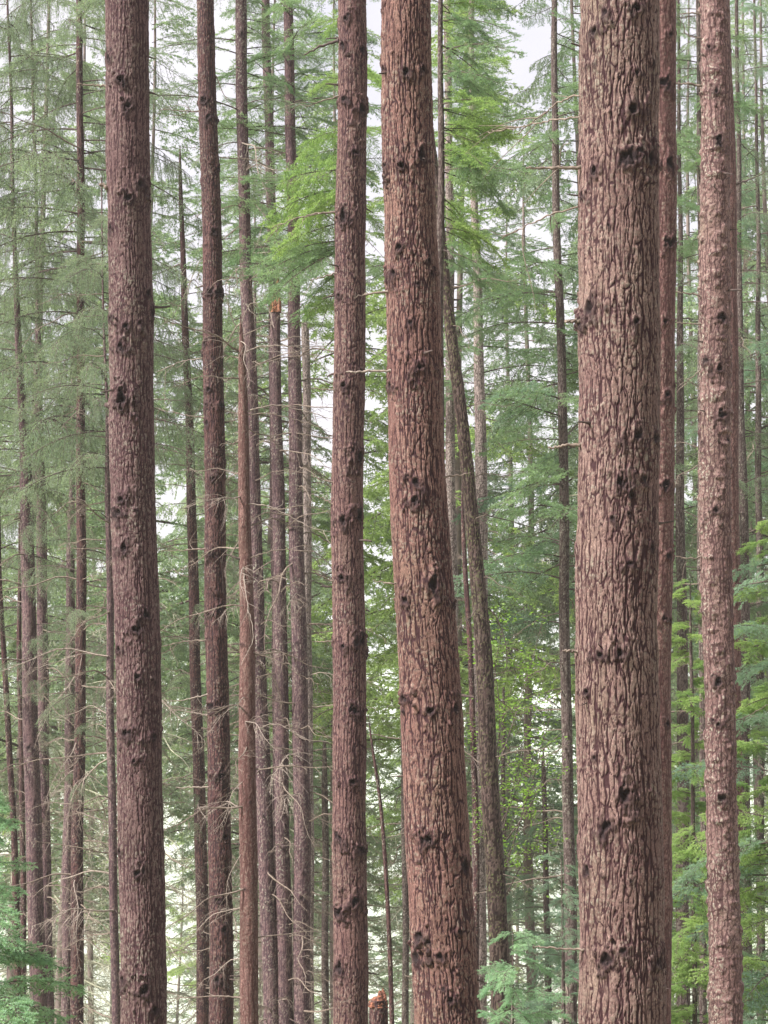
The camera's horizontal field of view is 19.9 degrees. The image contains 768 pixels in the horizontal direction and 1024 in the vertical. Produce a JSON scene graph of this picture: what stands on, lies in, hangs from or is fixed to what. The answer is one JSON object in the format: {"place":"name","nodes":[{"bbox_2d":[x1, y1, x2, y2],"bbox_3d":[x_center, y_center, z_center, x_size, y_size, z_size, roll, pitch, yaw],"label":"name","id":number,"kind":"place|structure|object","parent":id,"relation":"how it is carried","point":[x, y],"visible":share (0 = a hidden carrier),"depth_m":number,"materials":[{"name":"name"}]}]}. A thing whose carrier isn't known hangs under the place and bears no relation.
{"place":"outdoors","nodes":[
{"label":"outdoors","id":0,"kind":"place"},
{"bbox_2d":[0,719,767,1023],"bbox_3d":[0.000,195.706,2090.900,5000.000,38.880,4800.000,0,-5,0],"label":"ground","id":1,"kind":"structure","parent":0,"point":[185,927],"depth_m":324.77,"materials":[{"name":"green plant"}]},
{"bbox_2d":[0,543,12,839],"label":"distant conifer","id":2,"kind":"object","parent":1,"relation":"on","point":[4,719],"visible":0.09,"depth_m":56.62,"materials":[{"name":"green plant"}]},
{"bbox_2d":[0,841,29,1021],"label":"distant conifer","id":3,"kind":"object","parent":1,"relation":"on","point":[3,976],"depth_m":112.49,"materials":[{"name":"green plant"}]},
{"bbox_2d":[0,271,51,1023],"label":"distant conifer","id":4,"kind":"object","parent":1,"relation":"on","point":[9,534],"visible":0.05,"depth_m":70.03,"materials":[{"name":"green plant"}]},
{"bbox_2d":[0,342,58,978],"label":"distant conifer","id":5,"kind":"object","parent":1,"relation":"on","point":[9,665],"visible":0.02,"depth_m":73.34,"materials":[{"name":"green plant"}]},
{"bbox_2d":[0,514,63,1005],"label":"conifer tree","id":6,"kind":"object","parent":1,"relation":"on","point":[23,906],"visible":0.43,"depth_m":37.71,"materials":[{"name":"brown plant"}]},
{"bbox_2d":[0,470,69,1016],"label":"conifer tree","id":7,"kind":"object","parent":1,"relation":"on","point":[14,836],"visible":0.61,"depth_m":33.78,"materials":[{"name":"green plant"}]},
{"bbox_2d":[0,791,90,1023],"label":"young hemlock","id":8,"kind":"object","parent":1,"relation":"on","point":[10,954],"visible":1,"depth_m":13.78,"materials":[{"name":"green plant"}]},
{"bbox_2d":[0,214,107,1003],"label":"distant conifer","id":9,"kind":"object","parent":1,"relation":"on","point":[16,720],"visible":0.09,"depth_m":50.66,"materials":[{"name":"green plant"}]},
{"bbox_2d":[0,0,108,1023],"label":"conifer tree","id":10,"kind":"object","parent":1,"relation":"on","point":[34,850],"visible":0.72,"depth_m":32.95,"materials":[{"name":"green plant"}]},
{"bbox_2d":[1,450,117,1023],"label":"conifer tree","id":11,"kind":"object","parent":1,"relation":"on","point":[66,859],"visible":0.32,"depth_m":36.71,"materials":[{"name":"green plant"}]},
{"bbox_2d":[26,793,109,1023],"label":"distant conifer","id":12,"kind":"object","parent":1,"relation":"on","point":[102,1019],"visible":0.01,"depth_m":101.94,"materials":[{"name":"green plant"}]},
{"bbox_2d":[0,0,167,1023],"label":"conifer tree","id":13,"kind":"object","parent":1,"relation":"on","point":[42,613],"visible":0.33,"depth_m":34.97,"materials":[{"name":"green plant"}]},
{"bbox_2d":[0,372,167,1016],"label":"distant conifer","id":14,"kind":"object","parent":1,"relation":"on","point":[56,882],"visible":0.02,"depth_m":76.26,"materials":[{"name":"green plant"}]},
{"bbox_2d":[0,335,192,1023],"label":"distant conifer","id":15,"kind":"object","parent":1,"relation":"on","point":[99,786],"visible":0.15,"depth_m":54.68,"materials":[{"name":"green plant"}]},
{"bbox_2d":[0,0,193,1023],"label":"distant conifer","id":16,"kind":"object","parent":1,"relation":"on","point":[56,728],"visible":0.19,"depth_m":42.75,"materials":[{"name":"green plant"}]},
{"bbox_2d":[4,238,189,1023],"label":"distant conifer","id":17,"kind":"object","parent":1,"relation":"on","point":[102,867],"visible":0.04,"depth_m":64.70,"materials":[{"name":"green plant"}]},
{"bbox_2d":[0,0,203,1023],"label":"conifer tree","id":18,"kind":"object","parent":1,"relation":"on","point":[77,421],"visible":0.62,"depth_m":32.15,"materials":[{"name":"green plant"}]},
{"bbox_2d":[26,563,193,1023],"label":"distant conifer","id":19,"kind":"object","parent":1,"relation":"on","point":[108,956],"visible":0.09,"depth_m":84.22,"materials":[{"name":"green plant"}]},
{"bbox_2d":[0,177,228,1023],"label":"conifer tree","id":20,"kind":"object","parent":1,"relation":"on","point":[110,688],"visible":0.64,"depth_m":29.88,"materials":[{"name":"green plant"}]},
{"bbox_2d":[0,0,238,1023],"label":"distant conifer","id":21,"kind":"object","parent":1,"relation":"on","point":[13,656],"visible":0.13,"depth_m":48.54,"materials":[{"name":"green plant"}]},
{"bbox_2d":[77,0,169,1023],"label":"conifer tree","id":22,"kind":"object","parent":1,"relation":"on","point":[129,405],"visible":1,"depth_m":17.82,"materials":[{"name":"brown plant"}]},
{"bbox_2d":[0,0,291,1023],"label":"distant conifer","id":23,"kind":"object","parent":1,"relation":"on","point":[172,246],"visible":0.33,"depth_m":39.80,"materials":[{"name":"green plant"}]},
{"bbox_2d":[165,818,195,1023],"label":"distant conifer","id":24,"kind":"object","parent":1,"relation":"on","point":[179,980],"visible":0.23,"depth_m":109.06,"materials":[{"name":"green plant"}]},
{"bbox_2d":[103,147,270,1023],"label":"conifer tree","id":25,"kind":"object","parent":1,"relation":"on","point":[202,910],"visible":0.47,"depth_m":35.87,"materials":[{"name":"green plant"}]},
{"bbox_2d":[151,0,239,1023],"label":"conifer tree","id":26,"kind":"object","parent":1,"relation":"on","point":[221,953],"visible":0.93,"depth_m":24.48,"materials":[{"name":"brown plant"}]},
{"bbox_2d":[166,710,239,1023],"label":"distant conifer","id":27,"kind":"object","parent":1,"relation":"on","point":[178,969],"visible":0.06,"depth_m":94.17,"materials":[{"name":"green plant"}]},
{"bbox_2d":[161,406,272,1023],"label":"distant conifer","id":28,"kind":"object","parent":1,"relation":"on","point":[177,529],"visible":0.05,"depth_m":86.78,"materials":[{"name":"green plant"}]},
{"bbox_2d":[155,285,315,1023],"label":"distant conifer","id":29,"kind":"object","parent":1,"relation":"on","point":[159,511],"visible":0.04,"depth_m":75.66,"materials":[{"name":"green plant"}]},
{"bbox_2d":[163,475,316,1023],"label":"distant conifer","id":30,"kind":"object","parent":1,"relation":"on","point":[187,852],"visible":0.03,"depth_m":68.13,"materials":[{"name":"green plant"}]},
{"bbox_2d":[149,0,336,1023],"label":"conifer tree","id":31,"kind":"object","parent":1,"relation":"on","point":[266,869],"visible":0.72,"depth_m":30.09,"materials":[{"name":"green plant"}]},
{"bbox_2d":[155,262,332,1023],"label":"dead conifer","id":32,"kind":"object","parent":1,"relation":"on","point":[248,890],"visible":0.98,"depth_m":23.83,"materials":[{"name":"brown plant"}]},
{"bbox_2d":[232,811,258,1019],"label":"distant conifer","id":33,"kind":"object","parent":1,"relation":"on","point":[238,952],"depth_m":99.05,"materials":[{"name":"green plant"}]},
{"bbox_2d":[107,178,390,1023],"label":"distant conifer","id":34,"kind":"object","parent":1,"relation":"on","point":[173,832],"visible":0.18,"depth_m":43.87,"materials":[{"name":"green plant"}]},
{"bbox_2d":[104,0,396,1023],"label":"distant conifer","id":35,"kind":"object","parent":1,"relation":"on","point":[318,516],"visible":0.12,"depth_m":49.17,"materials":[{"name":"green plant"}]},
{"bbox_2d":[188,0,337,1020],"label":"conifer tree","id":36,"kind":"object","parent":1,"relation":"on","point":[269,115],"visible":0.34,"depth_m":37.38,"materials":[{"name":"green plant"}]},
{"bbox_2d":[161,222,386,1022],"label":"distant conifer","id":37,"kind":"object","parent":1,"relation":"on","point":[264,493],"visible":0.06,"depth_m":57.90,"materials":[{"name":"green plant"}]},
{"bbox_2d":[174,0,388,1023],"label":"conifer tree","id":38,"kind":"object","parent":1,"relation":"on","point":[302,881],"visible":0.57,"depth_m":30.01,"materials":[{"name":"green plant"}]},
{"bbox_2d":[190,279,376,1023],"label":"broken trunk","id":39,"kind":"object","parent":1,"relation":"on","point":[282,854],"visible":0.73,"depth_m":29.80,"materials":[{"name":"brown plant"}]},
{"bbox_2d":[190,447,402,1019],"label":"distant conifer","id":40,"kind":"object","parent":1,"relation":"on","point":[382,902],"visible":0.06,"depth_m":74.15,"materials":[{"name":"green plant"}]},
{"bbox_2d":[229,380,391,1023],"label":"distant conifer","id":41,"kind":"object","parent":1,"relation":"on","point":[315,806],"visible":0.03,"depth_m":65.64,"materials":[{"name":"green plant"}]},
{"bbox_2d":[234,541,392,1023],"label":"distant conifer","id":42,"kind":"object","parent":1,"relation":"on","point":[320,856],"visible":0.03,"depth_m":90.07,"materials":[{"name":"green plant"}]},
{"bbox_2d":[246,13,384,343],"bbox_3d":[-0.660,1.447,23.987,1.823,15.329,1.923,0,-5,0],"label":"conifer tree","id":43,"kind":"object","parent":1,"relation":"on","point":[322,252],"visible":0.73,"depth_m":24.23,"materials":[{"name":"green plant"}]},
{"bbox_2d":[262,0,378,1023],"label":"conifer tree","id":44,"kind":"object","parent":1,"relation":"on","point":[349,844],"visible":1,"depth_m":19.46,"materials":[{"name":"brown plant"}]},
{"bbox_2d":[257,322,387,1023],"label":"broken trunk","id":45,"kind":"object","parent":1,"relation":"on","point":[306,400],"visible":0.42,"depth_m":38.00,"materials":[{"name":"brown plant"}]},
{"bbox_2d":[314,771,330,1023],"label":"distant conifer","id":46,"kind":"object","parent":1,"relation":"on","point":[316,999],"visible":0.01,"depth_m":106.34,"materials":[{"name":"green plant"}]},
{"bbox_2d":[234,448,411,1023],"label":"distant conifer","id":47,"kind":"object","parent":1,"relation":"on","point":[379,845],"visible":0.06,"depth_m":59.60,"materials":[{"name":"green plant"}]},
{"bbox_2d":[182,0,472,1023],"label":"distant conifer","id":48,"kind":"object","parent":1,"relation":"on","point":[370,558],"visible":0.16,"depth_m":51.65,"materials":[{"name":"green plant"}]},
{"bbox_2d":[289,740,383,1023],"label":"conifer tree","id":49,"kind":"object","parent":1,"relation":"on","point":[325,894],"visible":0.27,"depth_m":41.47,"materials":[{"name":"brown plant"}]},
{"bbox_2d":[329,616,411,1023],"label":"distant conifer","id":50,"kind":"object","parent":1,"relation":"on","point":[383,954],"visible":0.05,"depth_m":98.08,"materials":[{"name":"green plant"}]},
{"bbox_2d":[368,988,387,1023],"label":"tree stump","id":51,"kind":"object","parent":1,"relation":"on","point":[378,1008],"visible":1,"depth_m":21.57,"materials":[{"name":"brown wood"}]},
{"bbox_2d":[368,714,403,1023],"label":"sapling","id":52,"kind":"object","parent":1,"relation":"on","point":[390,966],"visible":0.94,"depth_m":26.67,"materials":[{"name":"brown plant"}]},
{"bbox_2d":[366,709,412,1023],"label":"conifer tree","id":53,"kind":"object","parent":1,"relation":"on","point":[406,977],"visible":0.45,"depth_m":39.49,"materials":[{"name":"brown plant"}]},
{"bbox_2d":[381,764,411,1023],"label":"distant conifer","id":54,"kind":"object","parent":1,"relation":"on","point":[396,1012],"visible":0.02,"depth_m":113.19,"materials":[{"name":"green plant"}]},
{"bbox_2d":[346,0,486,1023],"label":"conifer tree","id":55,"kind":"object","parent":1,"relation":"on","point":[441,942],"visible":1,"depth_m":15.88,"materials":[{"name":"red plant"}]},
{"bbox_2d":[373,700,466,1021],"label":"distant conifer","id":56,"kind":"object","parent":1,"relation":"on","point":[399,857],"visible":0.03,"depth_m":90.47,"materials":[{"name":"green plant"}]},
{"bbox_2d":[314,340,538,1023],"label":"distant conifer","id":57,"kind":"object","parent":1,"relation":"on","point":[389,817],"visible":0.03,"depth_m":65.23,"materials":[{"name":"green plant"}]},
{"bbox_2d":[311,0,577,1023],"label":"distant conifer","id":58,"kind":"object","parent":1,"relation":"on","point":[391,652],"visible":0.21,"depth_m":42.05,"materials":[{"name":"green plant"}]},
{"bbox_2d":[365,0,548,1000],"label":"conifer tree","id":59,"kind":"object","parent":1,"relation":"on","point":[450,449],"visible":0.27,"depth_m":37.30,"materials":[{"name":"green plant"}]},
{"bbox_2d":[397,518,551,1019],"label":"distant conifer","id":60,"kind":"object","parent":1,"relation":"on","point":[499,771],"visible":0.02,"depth_m":77.88,"materials":[{"name":"green plant"}]},
{"bbox_2d":[454,486,510,988],"bbox_3d":[1.228,5.059,28.704,0.926,11.106,0.835,-2,-5,24],"label":"dead sapling","id":61,"kind":"object","parent":1,"relation":"on","point":[476,852],"visible":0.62,"depth_m":28.81,"materials":[{"name":"brown plant"}]},
{"bbox_2d":[431,0,538,435],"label":"conifer tree","id":62,"kind":"object","parent":1,"relation":"on","point":[473,165],"visible":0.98,"depth_m":23.36,"materials":[{"name":"green plant"}]},
{"bbox_2d":[393,202,578,1023],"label":"distant conifer","id":63,"kind":"object","parent":1,"relation":"on","point":[553,722],"visible":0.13,"depth_m":55.27,"materials":[{"name":"green plant"}]},
{"bbox_2d":[431,49,568,1023],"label":"conifer tree","id":64,"kind":"object","parent":1,"relation":"on","point":[495,890],"visible":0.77,"depth_m":25.87,"materials":[{"name":"brown plant"}]},
{"bbox_2d":[464,687,543,968],"bbox_3d":[2.126,8.223,39.598,1.659,10.080,1.735,0,-5,0],"label":"conifer tree","id":65,"kind":"object","parent":1,"relation":"on","point":[503,739],"visible":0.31,"depth_m":39.69,"materials":[{"name":"brown plant"}]},
{"bbox_2d":[431,0,577,1023],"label":"conifer tree","id":66,"kind":"object","parent":1,"relation":"on","point":[480,464],"visible":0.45,"depth_m":36.17,"materials":[{"name":"green plant"}]},
{"bbox_2d":[443,0,580,1023],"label":"conifer tree","id":67,"kind":"object","parent":1,"relation":"on","point":[563,372],"visible":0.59,"depth_m":31.07,"materials":[{"name":"green plant"}]},
{"bbox_2d":[458,596,576,897],"bbox_3d":[1.456,5.709,27.601,2.019,9.236,2.290,0,-5,0],"label":"broadleaf sapling","id":68,"kind":"object","parent":1,"relation":"on","point":[498,727],"visible":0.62,"depth_m":27.68,"materials":[{"name":"green plant"}]},
{"bbox_2d":[486,748,560,1023],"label":"distant conifer","id":69,"kind":"object","parent":1,"relation":"on","point":[517,929],"visible":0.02,"depth_m":113.56,"materials":[{"name":"green plant"}]},
{"bbox_2d":[487,660,560,1023],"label":"distant conifer","id":70,"kind":"object","parent":1,"relation":"on","point":[517,968],"visible":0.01,"depth_m":101.73,"materials":[{"name":"green plant"}]},
{"bbox_2d":[476,928,573,1023],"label":"young hemlock","id":71,"kind":"object","parent":1,"relation":"on","point":[501,981],"visible":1,"depth_m":14.28,"materials":[{"name":"green plant"}]},
{"bbox_2d":[486,750,578,1023],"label":"conifer tree","id":72,"kind":"object","parent":1,"relation":"on","point":[545,908],"visible":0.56,"depth_m":37.59,"materials":[{"name":"green plant"}]},
{"bbox_2d":[508,852,579,1023],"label":"young hemlock","id":73,"kind":"object","parent":1,"relation":"on","point":[564,979],"visible":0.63,"depth_m":21.69,"materials":[{"name":"green plant"}]},
{"bbox_2d":[519,660,579,1022],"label":"distant conifer","id":74,"kind":"object","parent":1,"relation":"on","point":[559,884],"depth_m":86.81,"materials":[{"name":"green plant"}]},
{"bbox_2d":[536,702,579,1021],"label":"distant conifer","id":75,"kind":"object","parent":1,"relation":"on","point":[559,916],"visible":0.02,"depth_m":101.02,"materials":[{"name":"green plant"}]},
{"bbox_2d":[444,139,676,1023],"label":"distant conifer","id":76,"kind":"object","parent":1,"relation":"on","point":[528,862],"visible":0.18,"depth_m":47.54,"materials":[{"name":"green plant"}]},
{"bbox_2d":[444,0,698,1023],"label":"distant conifer","id":77,"kind":"object","parent":1,"relation":"on","point":[546,602],"visible":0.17,"depth_m":42.17,"materials":[{"name":"green plant"}]},
{"bbox_2d":[471,0,673,1023],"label":"conifer tree","id":78,"kind":"object","parent":1,"relation":"on","point":[616,321],"visible":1,"depth_m":13.24,"materials":[{"name":"brown plant"}]},
{"bbox_2d":[470,293,699,1022],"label":"distant conifer","id":79,"kind":"object","parent":1,"relation":"on","point":[574,629],"visible":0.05,"depth_m":65.90,"materials":[{"name":"green plant"}]},
{"bbox_2d":[511,457,690,1023],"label":"distant conifer","id":80,"kind":"object","parent":1,"relation":"on","point":[559,787],"depth_m":74.73,"materials":[{"name":"green plant"}]},
{"bbox_2d":[549,742,691,989],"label":"distant conifer","id":81,"kind":"object","parent":1,"relation":"on","point":[673,928],"depth_m":84.07,"materials":[{"name":"green plant"}]},
{"bbox_2d":[501,223,766,1019],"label":"distant conifer","id":82,"kind":"object","parent":1,"relation":"on","point":[693,459],"visible":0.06,"depth_m":48.53,"materials":[{"name":"green plant"}]},
{"bbox_2d":[657,0,678,1023],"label":"conifer tree","id":83,"kind":"object","parent":1,"relation":"on","point":[667,175],"visible":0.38,"depth_m":18.72,"materials":[{"name":"brown plant"}]},
{"bbox_2d":[671,649,698,1007],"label":"distant conifer","id":84,"kind":"object","parent":1,"relation":"on","point":[674,832],"depth_m":78.49,"materials":[{"name":"green plant"}]},
{"bbox_2d":[671,751,708,1017],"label":"distant conifer","id":85,"kind":"object","parent":1,"relation":"on","point":[690,948],"depth_m":99.89,"materials":[{"name":"green plant"}]},
{"bbox_2d":[671,475,752,1005],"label":"distant conifer","id":86,"kind":"object","parent":1,"relation":"on","point":[674,779],"visible":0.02,"depth_m":69.23,"materials":[{"name":"green plant"}]},
{"bbox_2d":[671,576,758,1023],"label":"young hemlock","id":87,"kind":"object","parent":1,"relation":"on","point":[681,969],"visible":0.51,"depth_m":23.70,"materials":[{"name":"green plant"}]},
{"bbox_2d":[671,0,760,1023],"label":"conifer tree","id":88,"kind":"object","parent":1,"relation":"on","point":[681,608],"visible":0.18,"depth_m":32.02,"materials":[{"name":"brown plant"}]},
{"bbox_2d":[671,0,767,1023],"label":"conifer tree","id":89,"kind":"object","parent":1,"relation":"on","point":[746,615],"visible":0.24,"depth_m":34.16,"materials":[{"name":"plant"}]},
{"bbox_2d":[671,0,767,1023],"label":"conifer tree","id":90,"kind":"object","parent":1,"relation":"on","point":[681,144],"visible":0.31,"depth_m":30.24,"materials":[{"name":"green plant"}]},
{"bbox_2d":[671,1,767,1019],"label":"distant conifer","id":91,"kind":"object","parent":1,"relation":"on","point":[687,222],"visible":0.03,"depth_m":56.28,"materials":[{"name":"green plant"}]},
{"bbox_2d":[671,0,767,1015],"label":"distant conifer","id":92,"kind":"object","parent":1,"relation":"on","point":[742,32],"visible":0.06,"depth_m":52.01,"materials":[{"name":"green plant"}]},
{"bbox_2d":[672,520,767,1023],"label":"young hemlock","id":93,"kind":"object","parent":1,"relation":"on","point":[749,868],"visible":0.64,"depth_m":22.28,"materials":[{"name":"green plant"}]},
{"bbox_2d":[672,0,767,1023],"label":"conifer tree","id":94,"kind":"object","parent":1,"relation":"on","point":[759,471],"visible":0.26,"depth_m":36.30,"materials":[{"name":"plant"}]},
{"bbox_2d":[672,0,767,999],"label":"distant conifer","id":95,"kind":"object","parent":1,"relation":"on","point":[749,392],"visible":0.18,"depth_m":43.85,"materials":[{"name":"green plant"}]},
{"bbox_2d":[675,0,767,1023],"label":"conifer tree","id":96,"kind":"object","parent":1,"relation":"on","point":[725,987],"visible":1,"depth_m":20.47,"materials":[{"name":"brown plant"}]},
{"bbox_2d":[698,144,767,1021],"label":"distant conifer","id":97,"kind":"object","parent":1,"relation":"on","point":[766,567],"visible":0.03,"depth_m":57.32,"materials":[{"name":"green plant"}]},
{"bbox_2d":[728,0,767,980],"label":"conifer tree","id":98,"kind":"object","parent":1,"relation":"on","point":[735,526],"visible":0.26,"depth_m":27.10,"materials":[{"name":"brown plant"}]},
{"bbox_2d":[750,721,767,1017],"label":"distant conifer","id":99,"kind":"object","parent":1,"relation":"on","point":[765,869],"visible":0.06,"depth_m":95.68,"materials":[{"name":"green plant"}]},
{"bbox_2d":[0,0,767,718],"label":"sky","id":100,"kind":"structure","parent":0,"point":[536,42],"materials":[{"name":"white"}]}
]}

